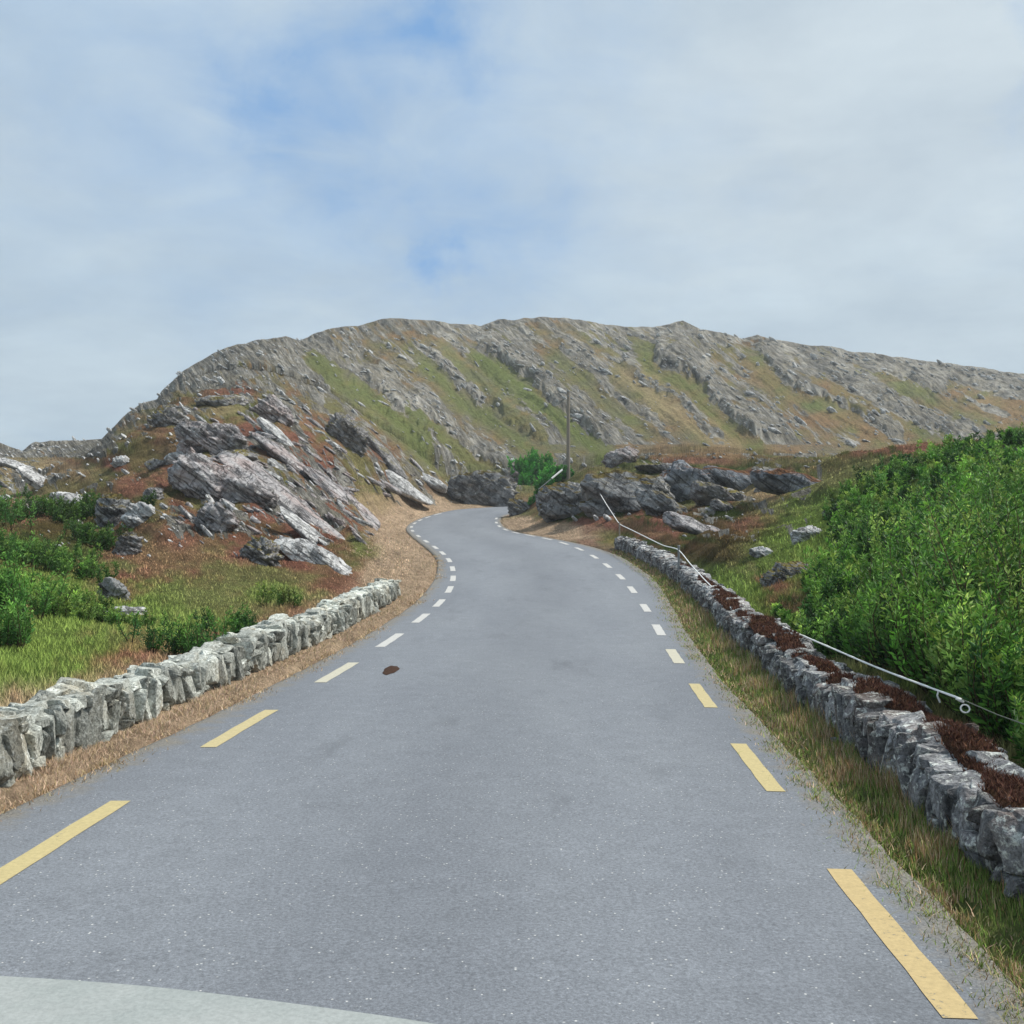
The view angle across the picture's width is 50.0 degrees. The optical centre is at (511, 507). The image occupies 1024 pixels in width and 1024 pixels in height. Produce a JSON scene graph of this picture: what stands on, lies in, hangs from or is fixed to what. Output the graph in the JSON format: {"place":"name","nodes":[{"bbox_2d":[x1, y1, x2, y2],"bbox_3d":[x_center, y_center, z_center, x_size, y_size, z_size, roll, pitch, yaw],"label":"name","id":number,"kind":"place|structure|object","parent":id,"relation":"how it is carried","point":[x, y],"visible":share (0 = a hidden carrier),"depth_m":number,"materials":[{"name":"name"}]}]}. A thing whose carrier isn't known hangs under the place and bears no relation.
{"place":"outdoors","nodes":[
{"label":"outdoors","id":0,"kind":"place"},
{"bbox_2d":[0,507,1023,1023],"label":"road","id":1,"kind":"structure","parent":0,"point":[534,779],"depth_m":7.09,"materials":[{"name":"grey asphalt"}]},
{"bbox_2d":[0,976,433,1023],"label":"road patch","id":2,"kind":"object","parent":1,"relation":"on","point":[25,1000],"visible":1,"depth_m":4.69,"materials":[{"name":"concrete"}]},
{"bbox_2d":[383,666,399,674],"bbox_3d":[-1.753,2.342,15.920,0.221,0.036,0.997,0,0,0],"label":"dung pat","id":3,"kind":"object","parent":1,"relation":"on","point":[389,670],"visible":1,"depth_m":15.84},
{"bbox_2d":[0,555,1023,1023],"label":"edge tufts","id":4,"kind":"object","parent":1,"relation":"on","point":[784,761],"visible":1,"depth_m":8.10,"materials":[{"name":"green plant"}]},
{"bbox_2d":[0,317,1023,991],"bbox_3d":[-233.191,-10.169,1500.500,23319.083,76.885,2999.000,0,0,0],"label":"ground","id":5,"kind":"structure","parent":0,"point":[546,347],"depth_m":106.86,"materials":[{"name":"green plant"}]},
{"bbox_2d":[0,475,14,487],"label":"rock slab","id":6,"kind":"object","parent":5,"relation":"on","point":[5,481],"visible":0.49,"depth_m":56.43,"materials":[{"name":"beige stone"}]},
{"bbox_2d":[0,458,33,469],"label":"rock slab","id":7,"kind":"object","parent":5,"relation":"on","point":[11,463],"visible":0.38,"depth_m":82.11,"materials":[{"name":"grey stone"}]},
{"bbox_2d":[0,588,35,650],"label":"shrub","id":8,"kind":"object","parent":5,"relation":"on","point":[13,630],"visible":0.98,"depth_m":13.84,"materials":[{"name":"green plant"}]},
{"bbox_2d":[0,485,37,530],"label":"shrub","id":9,"kind":"object","parent":5,"relation":"on","point":[5,506],"visible":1,"depth_m":31.81,"materials":[{"name":"green plant"}]},
{"bbox_2d":[18,466,45,489],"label":"rock slab","id":10,"kind":"object","parent":5,"relation":"on","point":[32,478],"visible":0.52,"depth_m":51.50,"materials":[{"name":"grey stone"}]},
{"bbox_2d":[0,527,65,571],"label":"shrub","id":11,"kind":"object","parent":5,"relation":"on","point":[17,549],"visible":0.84,"depth_m":25.13,"materials":[{"name":"green plant"}]},
{"bbox_2d":[0,548,74,618],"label":"shrub","id":12,"kind":"object","parent":5,"relation":"on","point":[7,583],"visible":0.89,"depth_m":16.92,"materials":[{"name":"green plant"}]},
{"bbox_2d":[0,566,114,612],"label":"shrub","id":13,"kind":"object","parent":5,"relation":"on","point":[78,596],"visible":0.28,"depth_m":19.99,"materials":[{"name":"green plant"}]},
{"bbox_2d":[0,529,119,582],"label":"shrub","id":14,"kind":"object","parent":5,"relation":"on","point":[90,567],"visible":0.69,"depth_m":25.75,"materials":[{"name":"green plant"}]},
{"bbox_2d":[3,585,119,625],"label":"shrub","id":15,"kind":"object","parent":5,"relation":"on","point":[67,603],"visible":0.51,"depth_m":17.67,"materials":[{"name":"green plant"}]},
{"bbox_2d":[49,491,82,503],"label":"rock slab","id":16,"kind":"object","parent":5,"relation":"on","point":[68,495],"visible":0.23,"depth_m":40.04,"materials":[{"name":"grey stone"}]},
{"bbox_2d":[6,483,156,523],"bbox_3d":[-15.115,-0.129,36.368,5.905,1.503,3.823,0,0,34],"label":"shrub","id":17,"kind":"object","parent":5,"relation":"on","point":[48,507],"visible":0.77,"depth_m":35.61,"materials":[{"name":"green plant"}]},
{"bbox_2d":[57,512,133,551],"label":"shrub","id":18,"kind":"object","parent":5,"relation":"on","point":[90,536],"visible":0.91,"depth_m":30.90,"materials":[{"name":"green plant"}]},
{"bbox_2d":[51,601,166,627],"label":"shrub","id":19,"kind":"object","parent":5,"relation":"on","point":[104,615],"visible":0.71,"depth_m":17.95,"materials":[{"name":"green plant"}]},
{"bbox_2d":[94,493,130,526],"bbox_3d":[-12.558,0.266,34.682,1.202,1.470,1.337,0,0,0],"label":"rock outcrop","id":20,"kind":"object","parent":5,"relation":"on","point":[111,508],"visible":0.6,"depth_m":34.20,"materials":[{"name":"grey stone"}]},
{"bbox_2d":[96,577,130,600],"bbox_3d":[-8.235,1.815,22.771,0.683,0.783,0.513,0,0,19],"label":"boulder","id":21,"kind":"object","parent":5,"relation":"on","point":[112,587],"visible":0.59,"depth_m":22.58,"materials":[{"name":"grey stone"}]},
{"bbox_2d":[110,455,129,467],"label":"boulder","id":22,"kind":"object","parent":5,"relation":"on","point":[120,460],"visible":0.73,"depth_m":49.94,"materials":[{"name":"grey stone"}]},
{"bbox_2d":[111,531,143,555],"bbox_3d":[-10.052,1.066,28.765,0.798,0.905,0.737,0,0,0],"label":"boulder","id":23,"kind":"object","parent":5,"relation":"on","point":[128,543],"visible":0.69,"depth_m":28.55,"materials":[{"name":"grey stone"}]},
{"bbox_2d":[114,606,146,616],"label":"boulder","id":24,"kind":"object","parent":5,"relation":"on","point":[127,610],"visible":0.28,"depth_m":20.43,"materials":[{"name":"grey stone"}]},
{"bbox_2d":[120,501,154,528],"bbox_3d":[-11.414,0.274,33.707,1.099,0.941,0.892,0,0,0],"label":"boulder","id":25,"kind":"object","parent":5,"relation":"on","point":[138,513],"visible":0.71,"depth_m":33.46,"materials":[{"name":"grey stone"}]},
{"bbox_2d":[143,487,163,499],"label":"boulder","id":26,"kind":"object","parent":5,"relation":"on","point":[159,493],"visible":0.62,"depth_m":37.55,"materials":[{"name":"grey stone"}]},
{"bbox_2d":[144,459,165,470],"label":"boulder","id":27,"kind":"object","parent":5,"relation":"on","point":[151,464],"visible":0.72,"depth_m":46.71,"materials":[{"name":"grey stone"}]},
{"bbox_2d":[147,406,186,426],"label":"rock outcrop","id":28,"kind":"object","parent":5,"relation":"on","point":[167,416],"visible":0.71,"depth_m":56.24,"materials":[{"name":"grey stone"}]},
{"bbox_2d":[164,452,184,464],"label":"boulder","id":29,"kind":"object","parent":5,"relation":"on","point":[169,458],"visible":0.36,"depth_m":46.47,"materials":[{"name":"grey stone"}]},
{"bbox_2d":[116,610,235,654],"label":"shrub","id":30,"kind":"object","parent":5,"relation":"on","point":[183,641],"visible":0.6,"depth_m":15.29,"materials":[{"name":"green plant"}]},
{"bbox_2d":[0,578,401,787],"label":"dry stone wall","id":31,"kind":"structure","parent":5,"relation":"on","point":[61,717],"depth_m":12.16,"materials":[{"name":"grey stone"}]},
{"bbox_2d":[0,452,409,706],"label":"meadow grass","id":32,"kind":"structure","parent":5,"relation":"on","point":[9,661],"depth_m":20.56,"materials":[{"name":"green plant"}]},
{"bbox_2d":[174,419,249,453],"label":"rock outcrop","id":33,"kind":"object","parent":5,"relation":"on","point":[230,436],"visible":0.63,"depth_m":46.67,"materials":[{"name":"grey stone"}]},
{"bbox_2d":[192,502,240,531],"bbox_3d":[-8.502,0.413,31.573,1.453,1.169,0.957,0,0,0],"label":"boulder","id":34,"kind":"object","parent":5,"relation":"on","point":[216,515],"visible":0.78,"depth_m":31.22,"materials":[{"name":"grey stone"}]},
{"bbox_2d":[0,467,436,810],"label":"verge grass","id":35,"kind":"structure","parent":5,"relation":"on","point":[205,699],"depth_m":13.33,"materials":[{"name":"brown plant"}]},
{"bbox_2d":[194,394,248,405],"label":"rock outcrop","id":36,"kind":"object","parent":5,"relation":"on","point":[223,400],"visible":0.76,"depth_m":62.63,"materials":[{"name":"grey stone"}]},
{"bbox_2d":[167,451,279,509],"bbox_3d":[-10.408,-0.675,40.004,3.939,2.754,3.155,0,0,0],"label":"rock outcrop","id":37,"kind":"object","parent":5,"relation":"on","point":[196,475],"visible":0.72,"depth_m":38.71,"materials":[{"name":"grey stone"}]},
{"bbox_2d":[193,601,267,634],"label":"shrub","id":38,"kind":"object","parent":5,"relation":"on","point":[240,620],"visible":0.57,"depth_m":18.32,"materials":[{"name":"green plant"}]},
{"bbox_2d":[211,449,257,461],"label":"rock slab","id":39,"kind":"object","parent":5,"relation":"on","point":[252,456],"visible":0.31,"depth_m":46.10,"materials":[{"name":"grey stone"}]},
{"bbox_2d":[239,535,284,566],"bbox_3d":[-6.527,1.277,28.690,0.941,1.121,1.090,0,0,36],"label":"boulder","id":40,"kind":"object","parent":5,"relation":"on","point":[263,550],"visible":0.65,"depth_m":28.44,"materials":[{"name":"grey stone"}]},
{"bbox_2d":[249,393,294,426],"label":"rock outcrop","id":41,"kind":"object","parent":5,"relation":"on","point":[272,408],"visible":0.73,"depth_m":62.75,"materials":[{"name":"grey stone"}]},
{"bbox_2d":[256,416,294,446],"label":"rock slab","id":42,"kind":"object","parent":5,"relation":"on","point":[267,426],"visible":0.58,"depth_m":56.49,"materials":[{"name":"grey stone"}]},
{"bbox_2d":[255,580,302,607],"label":"shrub","id":43,"kind":"object","parent":5,"relation":"on","point":[282,596],"visible":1,"depth_m":23.05,"materials":[{"name":"green plant"}]},
{"bbox_2d":[251,432,308,477],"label":"rock slab","id":44,"kind":"object","parent":5,"relation":"on","point":[281,454],"visible":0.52,"depth_m":51.90,"materials":[{"name":"grey stone"}]},
{"bbox_2d":[218,452,344,539],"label":"rock slab","id":45,"kind":"object","parent":5,"relation":"on","point":[295,505],"visible":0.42,"depth_m":41.37,"materials":[{"name":"grey stone"}]},
{"bbox_2d":[175,403,423,556],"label":"knoll stones","id":46,"kind":"object","parent":5,"relation":"on","point":[213,450],"visible":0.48,"depth_m":51.80,"materials":[{"name":"grey stone"}]},
{"bbox_2d":[279,506,323,544],"bbox_3d":[-6.117,0.969,33.877,2.226,2.054,2.177,0,0,0],"label":"rock slab","id":47,"kind":"object","parent":5,"relation":"on","point":[301,527],"visible":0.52,"depth_m":33.17,"materials":[{"name":"grey stone"}]},
{"bbox_2d":[274,535,352,575],"bbox_3d":[-5.467,1.447,30.328,2.121,1.384,1.544,0,0,0],"label":"rock slab","id":48,"kind":"object","parent":5,"relation":"on","point":[300,549],"visible":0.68,"depth_m":29.74,"materials":[{"name":"grey stone"}]},
{"bbox_2d":[303,466,380,530],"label":"rock slab","id":49,"kind":"object","parent":5,"relation":"on","point":[328,485],"visible":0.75,"depth_m":51.43,"materials":[{"name":"grey stone"}]},
{"bbox_2d":[324,411,368,457],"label":"rock outcrop","id":50,"kind":"object","parent":5,"relation":"on","point":[345,430],"visible":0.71,"depth_m":78.67,"materials":[{"name":"grey stone"}]},
{"bbox_2d":[353,420,406,478],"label":"rock slab","id":51,"kind":"object","parent":5,"relation":"on","point":[376,445],"visible":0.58,"depth_m":83.03,"materials":[{"name":"grey stone"}]},
{"bbox_2d":[385,469,432,504],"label":"rock slab","id":52,"kind":"object","parent":5,"relation":"on","point":[408,489],"visible":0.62,"depth_m":81.93,"materials":[{"name":"grey stone"}]},
{"bbox_2d":[421,473,447,492],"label":"rock slab","id":53,"kind":"object","parent":5,"relation":"on","point":[436,484],"visible":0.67,"depth_m":91.38,"materials":[{"name":"grey stone"}]},
{"bbox_2d":[446,470,517,506],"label":"rock outcrop","id":54,"kind":"object","parent":5,"relation":"on","point":[489,488],"visible":0.7,"depth_m":92.14,"materials":[{"name":"grey stone"}]},
{"bbox_2d":[0,326,1023,558],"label":"hillside stones","id":55,"kind":"object","parent":5,"relation":"on","point":[532,370],"visible":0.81,"depth_m":135.17,"materials":[{"name":"grey stone"}]},
{"bbox_2d":[506,469,520,481],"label":"boulder","id":56,"kind":"object","parent":5,"relation":"on","point":[516,475],"visible":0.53,"depth_m":104.80,"materials":[{"name":"grey stone"}]},
{"bbox_2d":[507,498,530,516],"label":"rock outcrop","id":57,"kind":"object","parent":5,"relation":"on","point":[515,506],"visible":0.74,"depth_m":78.60,"materials":[{"name":"grey stone"}]},
{"bbox_2d":[507,446,556,485],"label":"shrub","id":58,"kind":"object","parent":5,"relation":"on","point":[524,468],"visible":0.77,"depth_m":105.09,"materials":[{"name":"green plant"}]},
{"bbox_2d":[527,465,574,504],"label":"shrub","id":59,"kind":"object","parent":5,"relation":"on","point":[548,473],"visible":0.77,"depth_m":78.68,"materials":[{"name":"green plant"}]},
{"bbox_2d":[535,481,581,522],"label":"rock outcrop","id":60,"kind":"object","parent":5,"relation":"on","point":[557,501],"visible":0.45,"depth_m":61.53,"materials":[{"name":"grey stone"}]},
{"bbox_2d":[566,390,569,480],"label":"utility pole","id":61,"kind":"object","parent":5,"relation":"on","point":[568,440],"visible":0.89,"depth_m":78.89,"materials":[{"name":"brown wood"}]},
{"bbox_2d":[538,456,566,489],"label":"pole stay","id":62,"kind":"object","parent":61,"relation":"attached to","point":[560,471],"visible":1,"depth_m":77.64,"materials":[{"name":"white"}]},
{"bbox_2d":[578,499,614,516],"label":"rock outcrop","id":63,"kind":"object","parent":5,"relation":"on","point":[591,507],"visible":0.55,"depth_m":58.21,"materials":[{"name":"grey stone"}]},
{"bbox_2d":[601,445,638,467],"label":"rock outcrop","id":64,"kind":"object","parent":5,"relation":"on","point":[616,457],"visible":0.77,"depth_m":73.57,"materials":[{"name":"grey stone"}]},
{"bbox_2d":[580,469,675,512],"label":"rock outcrop","id":65,"kind":"object","parent":5,"relation":"on","point":[615,489],"visible":0.58,"depth_m":58.07,"materials":[{"name":"grey stone"}]},
{"bbox_2d":[635,463,671,472],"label":"rock outcrop","id":66,"kind":"object","parent":5,"relation":"on","point":[653,468],"visible":0.48,"depth_m":67.65,"materials":[{"name":"grey stone"}]},
{"bbox_2d":[634,487,687,515],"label":"rock outcrop","id":67,"kind":"object","parent":5,"relation":"on","point":[654,503],"visible":0.69,"depth_m":52.09,"materials":[{"name":"grey stone"}]},
{"bbox_2d":[514,454,852,612],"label":"heath grass","id":68,"kind":"structure","parent":5,"relation":"on","point":[795,579],"depth_m":32.91,"materials":[{"name":"brown plant"}]},
{"bbox_2d":[659,460,724,501],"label":"rock outcrop","id":69,"kind":"object","parent":5,"relation":"on","point":[679,477],"visible":0.38,"depth_m":60.17,"materials":[{"name":"grey stone"}]},
{"bbox_2d":[662,511,721,534],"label":"rock slab","id":70,"kind":"object","parent":5,"relation":"on","point":[680,523],"visible":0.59,"depth_m":46.48,"materials":[{"name":"grey stone"}]},
{"bbox_2d":[688,480,746,504],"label":"rock outcrop","id":71,"kind":"object","parent":5,"relation":"on","point":[703,493],"visible":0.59,"depth_m":55.25,"materials":[{"name":"grey stone"}]},
{"bbox_2d":[709,499,733,510],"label":"boulder","id":72,"kind":"object","parent":5,"relation":"on","point":[717,504],"visible":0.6,"depth_m":51.80,"materials":[{"name":"grey stone"}]},
{"bbox_2d":[703,465,752,490],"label":"rock outcrop","id":73,"kind":"object","parent":5,"relation":"on","point":[737,480],"visible":0.27,"depth_m":60.52,"materials":[{"name":"grey stone"}]},
{"bbox_2d":[749,546,772,557],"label":"boulder","id":74,"kind":"object","parent":5,"relation":"on","point":[759,551],"visible":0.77,"depth_m":29.28,"materials":[{"name":"grey stone"}]},
{"bbox_2d":[759,561,808,585],"bbox_3d":[6.320,1.589,25.322,1.192,0.738,0.955,0,0,0],"label":"boulder","id":75,"kind":"object","parent":5,"relation":"on","point":[780,570],"visible":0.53,"depth_m":25.04,"materials":[{"name":"grey stone"}]},
{"bbox_2d":[750,468,821,494],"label":"rock outcrop","id":76,"kind":"object","parent":5,"relation":"on","point":[778,481],"visible":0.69,"depth_m":50.76,"materials":[{"name":"grey stone"}]},
{"bbox_2d":[770,602,827,658],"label":"willow shrub","id":77,"kind":"object","parent":5,"relation":"on","point":[789,618],"visible":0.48,"depth_m":18.93,"materials":[{"name":"green plant"}]},
{"bbox_2d":[790,525,821,543],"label":"boulder","id":78,"kind":"object","parent":5,"relation":"on","point":[801,533],"visible":0.56,"depth_m":29.12,"materials":[{"name":"grey stone"}]},
{"bbox_2d":[612,549,1023,1017],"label":"verge grass","id":79,"kind":"structure","parent":5,"relation":"on","point":[820,733],"depth_m":8.69,"materials":[{"name":"green plant"}]},
{"bbox_2d":[614,536,1023,901],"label":"dry stone wall","id":80,"kind":"structure","parent":5,"relation":"on","point":[967,779],"depth_m":8.64,"materials":[{"name":"grey stone"}]},
{"bbox_2d":[677,545,679,569],"bbox_3d":[4.802,1.573,31.600,0.083,0.991,0.083,0,0,17],"label":"fence post","id":81,"kind":"object","parent":80,"relation":"on","point":[678,546],"visible":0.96,"depth_m":31.57,"materials":[{"name":"grey wood"}]},
{"bbox_2d":[600,494,1023,724],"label":"rope","id":82,"kind":"object","parent":80,"relation":"attached to","point":[959,699],"visible":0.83,"depth_m":10.67,"materials":[{"name":"white fabric"}]},
{"bbox_2d":[797,536,864,637],"bbox_3d":[5.825,1.390,20.019,1.332,1.701,6.620,0,0,17],"label":"willow shrub","id":83,"kind":"object","parent":5,"relation":"on","point":[814,601],"visible":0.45,"depth_m":18.95,"materials":[{"name":"green plant"}]},
{"bbox_2d":[795,570,889,663],"bbox_3d":[4.812,1.595,16.133,1.521,1.349,4.572,0,0,20],"label":"willow shrub","id":84,"kind":"object","parent":5,"relation":"on","point":[834,634],"visible":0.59,"depth_m":15.29,"materials":[{"name":"green plant"}]},
{"bbox_2d":[808,495,915,606],"bbox_3d":[6.773,0.862,21.184,2.033,2.281,6.526,0,0,18],"label":"willow shrub","id":85,"kind":"object","parent":5,"relation":"on","point":[869,532],"visible":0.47,"depth_m":20.78,"materials":[{"name":"green plant"}]},
{"bbox_2d":[822,454,901,546],"bbox_3d":[9.322,-0.282,29.335,2.126,2.715,9.415,0,0,19],"label":"willow shrub","id":86,"kind":"object","parent":5,"relation":"on","point":[844,501],"visible":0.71,"depth_m":29.09,"materials":[{"name":"green plant"}]},
{"bbox_2d":[713,438,1023,768],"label":"bank grass","id":87,"kind":"structure","parent":5,"relation":"on","point":[1009,748],"depth_m":27.10,"materials":[{"name":"green plant"}]},
{"bbox_2d":[854,440,964,530],"bbox_3d":[10.519,-0.585,29.041,2.960,2.882,9.089,0,0,23],"label":"willow shrub","id":88,"kind":"object","parent":5,"relation":"on","point":[899,477],"visible":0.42,"depth_m":29.71,"materials":[{"name":"green plant"}]},
{"bbox_2d":[846,537,984,707],"bbox_3d":[4.515,1.170,12.041,1.396,1.674,3.541,0,0,12],"label":"willow shrub","id":89,"kind":"object","parent":5,"relation":"on","point":[882,651],"visible":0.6,"depth_m":11.73,"materials":[{"name":"green plant"}]},
{"bbox_2d":[847,464,1002,621],"bbox_3d":[6.018,0.646,15.885,2.188,2.699,4.807,0,0,19],"label":"willow shrub","id":90,"kind":"object","parent":5,"relation":"on","point":[899,560],"visible":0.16,"depth_m":14.81,"materials":[{"name":"green plant"}]},
{"bbox_2d":[883,438,1023,554],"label":"willow shrub","id":91,"kind":"object","parent":5,"relation":"on","point":[918,509],"visible":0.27,"depth_m":22.56,"materials":[{"name":"green plant"}]},
{"bbox_2d":[884,422,1023,477],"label":"willow shrub","id":92,"kind":"object","parent":5,"relation":"on","point":[898,462],"visible":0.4,"depth_m":35.12,"materials":[{"name":"green plant"}]},
{"bbox_2d":[891,551,1023,747],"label":"willow shrub","id":93,"kind":"object","parent":5,"relation":"on","point":[978,669],"visible":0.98,"depth_m":9.48,"materials":[{"name":"green plant"}]},
{"bbox_2d":[905,447,1023,564],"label":"willow shrub","id":94,"kind":"object","parent":5,"relation":"on","point":[1001,501],"visible":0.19,"depth_m":16.82,"materials":[{"name":"green plant"}]},
{"bbox_2d":[906,478,1023,619],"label":"willow shrub","id":95,"kind":"object","parent":5,"relation":"on","point":[1008,556],"visible":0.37,"depth_m":11.74,"materials":[{"name":"green plant"}]},
{"bbox_2d":[948,427,1023,478],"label":"willow shrub","id":96,"kind":"object","parent":5,"relation":"on","point":[1007,451],"visible":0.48,"depth_m":29.94,"materials":[{"name":"green plant"}]},
{"bbox_2d":[970,438,1023,512],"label":"willow shrub","id":97,"kind":"object","parent":5,"relation":"on","point":[1008,484],"visible":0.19,"depth_m":22.89,"materials":[{"name":"green plant"}]},
{"bbox_2d":[1005,665,1023,762],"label":"willow shrub","id":98,"kind":"object","parent":5,"relation":"on","point":[1018,732],"visible":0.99,"depth_m":8.39,"materials":[{"name":"green plant"}]},
{"bbox_2d":[0,0,1023,450],"label":"sky","id":99,"kind":"structure","parent":0,"point":[182,182],"materials":[{"name":"blue"}]}
]}

